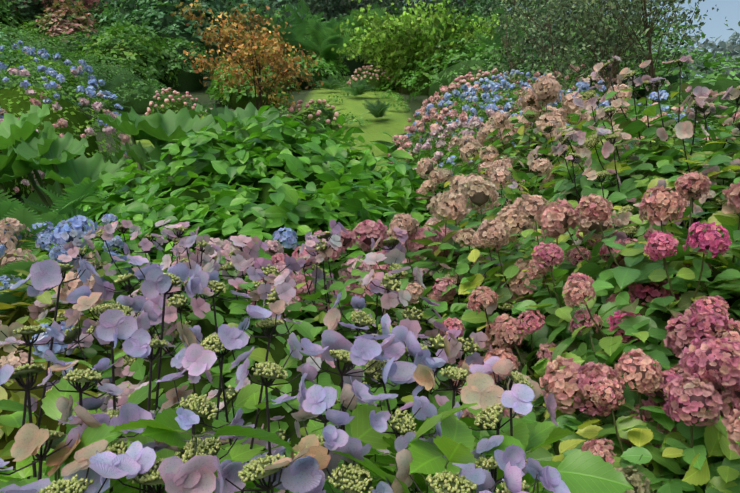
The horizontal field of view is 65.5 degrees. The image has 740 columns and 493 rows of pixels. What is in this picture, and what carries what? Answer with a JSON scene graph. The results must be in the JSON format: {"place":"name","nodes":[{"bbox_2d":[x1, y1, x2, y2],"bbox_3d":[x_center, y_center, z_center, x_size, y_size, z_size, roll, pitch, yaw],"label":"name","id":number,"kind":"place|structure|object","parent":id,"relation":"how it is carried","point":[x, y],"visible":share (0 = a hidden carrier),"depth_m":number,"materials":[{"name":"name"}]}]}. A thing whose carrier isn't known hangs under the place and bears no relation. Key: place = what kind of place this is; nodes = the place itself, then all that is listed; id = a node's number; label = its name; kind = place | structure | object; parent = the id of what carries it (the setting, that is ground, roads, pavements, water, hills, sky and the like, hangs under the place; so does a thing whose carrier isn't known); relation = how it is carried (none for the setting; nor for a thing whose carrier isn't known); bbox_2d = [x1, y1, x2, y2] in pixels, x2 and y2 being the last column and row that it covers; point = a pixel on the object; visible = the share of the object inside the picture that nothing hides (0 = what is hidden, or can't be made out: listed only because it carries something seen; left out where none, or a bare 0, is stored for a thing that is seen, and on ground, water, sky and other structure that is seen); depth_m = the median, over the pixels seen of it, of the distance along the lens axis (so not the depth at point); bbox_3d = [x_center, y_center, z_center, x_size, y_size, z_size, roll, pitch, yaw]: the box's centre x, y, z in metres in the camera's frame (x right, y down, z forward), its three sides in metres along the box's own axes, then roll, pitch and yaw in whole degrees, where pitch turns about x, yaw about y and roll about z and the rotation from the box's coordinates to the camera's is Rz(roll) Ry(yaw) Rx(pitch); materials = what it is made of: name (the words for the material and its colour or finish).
{"place":"outdoors","nodes":[
{"label":"outdoors","id":0,"kind":"place"},
{"bbox_2d":[11,76,739,215],"bbox_3d":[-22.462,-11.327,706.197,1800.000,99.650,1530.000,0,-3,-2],"label":"grassy ground","id":1,"kind":"structure","parent":0,"point":[393,122],"depth_m":24.17,"materials":[{"name":"green plant"}]},
{"bbox_2d":[0,79,99,198],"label":"hydrangea leaves","id":2,"kind":"object","parent":1,"relation":"on","point":[80,118],"visible":0.23,"depth_m":11.86,"materials":[{"name":"green plant"}]},
{"bbox_2d":[0,40,129,192],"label":"hydrangea flowers","id":3,"kind":"object","parent":1,"relation":"on","point":[90,89],"visible":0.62,"depth_m":11.84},
{"bbox_2d":[0,47,125,196],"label":"hydrangea leaves","id":4,"kind":"object","parent":3,"relation":"attached to","point":[63,97],"visible":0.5,"depth_m":11.89,"materials":[{"name":"green plant"}]},
{"bbox_2d":[0,179,134,313],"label":"ferns","id":5,"kind":"object","parent":1,"relation":"on","point":[10,208],"visible":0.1,"depth_m":4.60,"materials":[{"name":"green plant"}]},
{"bbox_2d":[0,135,173,208],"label":"plant stems","id":6,"kind":"object","parent":1,"relation":"on","point":[46,199],"visible":0.04,"depth_m":7.07,"materials":[{"name":"green plant"}]},
{"bbox_2d":[0,102,331,214],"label":"large-leaved plants","id":7,"kind":"object","parent":1,"relation":"on","point":[26,147],"visible":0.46,"depth_m":7.10,"materials":[{"name":"green plant"}]},
{"bbox_2d":[0,199,462,492],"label":"hydrangea band","id":8,"kind":"object","parent":1,"relation":"on","point":[278,353],"visible":0.1,"depth_m":2.42,"materials":[{"name":"plant"}]},
{"bbox_2d":[64,74,412,156],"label":"slope ferns","id":9,"kind":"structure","parent":1,"relation":"on","point":[380,109],"depth_m":23.70,"materials":[{"name":"green plant"}]},
{"bbox_2d":[170,0,323,109],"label":"japanese maple tree","id":10,"kind":"object","parent":1,"relation":"on","point":[266,52],"depth_m":18.04,"materials":[{"name":"orange plant"}]},
{"bbox_2d":[0,169,502,389],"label":"hydrangea flowers","id":11,"kind":"object","parent":1,"relation":"on","point":[59,235],"visible":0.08,"depth_m":3.32,"materials":[{"name":"plant"}]},
{"bbox_2d":[0,215,522,492],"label":"hydrangea leaves","id":12,"kind":"object","parent":1,"relation":"on","point":[304,328],"depth_m":2.47,"materials":[{"name":"green plant"}]},
{"bbox_2d":[42,225,513,488],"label":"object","id":13,"kind":"object","parent":12,"relation":"attached to","point":[391,282],"visible":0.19,"depth_m":2.35,"materials":[{"name":"green plant"}]},
{"bbox_2d":[27,219,535,492],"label":"hydrangea petals","id":14,"kind":"object","parent":12,"relation":"attached to","point":[389,300],"visible":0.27,"depth_m":2.46,"materials":[{"name":"purple plant"}]},
{"bbox_2d":[98,146,443,279],"bbox_3d":[-1.146,0.314,5.720,6.151,2.580,3.569,0,-3,-2],"label":"hydrangea bush","id":15,"kind":"object","parent":1,"relation":"on","point":[263,194],"visible":0.06,"depth_m":5.10,"materials":[{"name":"green plant"}]},
{"bbox_2d":[47,105,458,295],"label":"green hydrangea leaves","id":16,"kind":"object","parent":15,"relation":"attached to","point":[354,201],"visible":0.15,"depth_m":5.06,"materials":[{"name":"green plant"}]},
{"bbox_2d":[0,265,633,492],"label":"lacecap hydrangea","id":17,"kind":"object","parent":1,"relation":"on","point":[457,441],"depth_m":1.14,"materials":[{"name":"green plant"}]},
{"bbox_2d":[9,263,533,492],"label":"hydrangea flower buds","id":18,"kind":"object","parent":17,"relation":"attached to","point":[355,478],"visible":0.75,"depth_m":1.01,"materials":[{"name":"plant"}]},
{"bbox_2d":[0,254,570,492],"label":"lacecap hydrangea petals","id":19,"kind":"object","parent":17,"relation":"attached to","point":[308,473],"visible":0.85,"depth_m":1.07,"materials":[{"name":"purple plant"}]},
{"bbox_2d":[2,0,700,94],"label":"trees","id":20,"kind":"object","parent":1,"relation":"on","point":[382,31],"depth_m":30.74,"materials":[{"name":"green plant"}]},
{"bbox_2d":[0,0,739,168],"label":"slope shrubs","id":21,"kind":"object","parent":1,"relation":"on","point":[188,81],"visible":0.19,"depth_m":28.97,"materials":[{"name":"green plant"}]},
{"bbox_2d":[230,0,545,75],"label":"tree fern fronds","id":22,"kind":"object","parent":1,"relation":"on","point":[321,40],"visible":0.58,"depth_m":35.93,"materials":[{"name":"green plant"}]},
{"bbox_2d":[155,73,731,169],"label":"hydrangea drifts","id":23,"kind":"object","parent":1,"relation":"on","point":[372,82],"visible":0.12,"depth_m":19.42,"materials":[{"name":"plant"}]},
{"bbox_2d":[145,64,739,174],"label":"hydrangea flowers","id":24,"kind":"object","parent":23,"relation":"attached to","point":[436,128],"visible":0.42,"depth_m":14.12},
{"bbox_2d":[150,67,739,174],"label":"hydrangea leaves","id":25,"kind":"object","parent":1,"relation":"on","point":[418,133],"visible":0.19,"depth_m":14.51,"materials":[{"name":"green plant"}]},
{"bbox_2d":[364,82,739,492],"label":"hydrangea","id":26,"kind":"object","parent":1,"relation":"on","point":[479,198],"visible":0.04,"depth_m":2.28,"materials":[{"name":"plant"}]},
{"bbox_2d":[357,73,739,492],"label":"hydrangea flower heads","id":27,"kind":"object","parent":26,"relation":"on","point":[701,380],"visible":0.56,"depth_m":2.12,"materials":[{"name":"pink plant"}]},
{"bbox_2d":[482,55,739,263],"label":"hydrangea flowers","id":28,"kind":"object","parent":26,"relation":"on","point":[684,130],"visible":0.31,"depth_m":3.13,"materials":[{"name":"pink plant"}]},
{"bbox_2d":[502,59,739,249],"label":"hydrangea buds","id":29,"kind":"object","parent":26,"relation":"on","point":[591,141],"visible":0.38,"depth_m":3.07,"materials":[{"name":"pink plant"}]},
{"bbox_2d":[429,0,739,104],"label":"young tree","id":30,"kind":"object","parent":1,"relation":"on","point":[580,43],"depth_m":17.24,"materials":[{"name":"green plant"}]},
{"bbox_2d":[651,28,739,80],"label":"hillside trees","id":31,"kind":"object","parent":1,"relation":"on","point":[732,47],"materials":[{"name":"green plant"}]},
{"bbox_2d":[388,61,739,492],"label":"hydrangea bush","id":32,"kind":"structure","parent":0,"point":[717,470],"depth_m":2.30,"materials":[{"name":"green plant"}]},
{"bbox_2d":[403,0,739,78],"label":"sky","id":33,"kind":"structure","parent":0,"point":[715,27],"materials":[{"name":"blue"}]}
]}

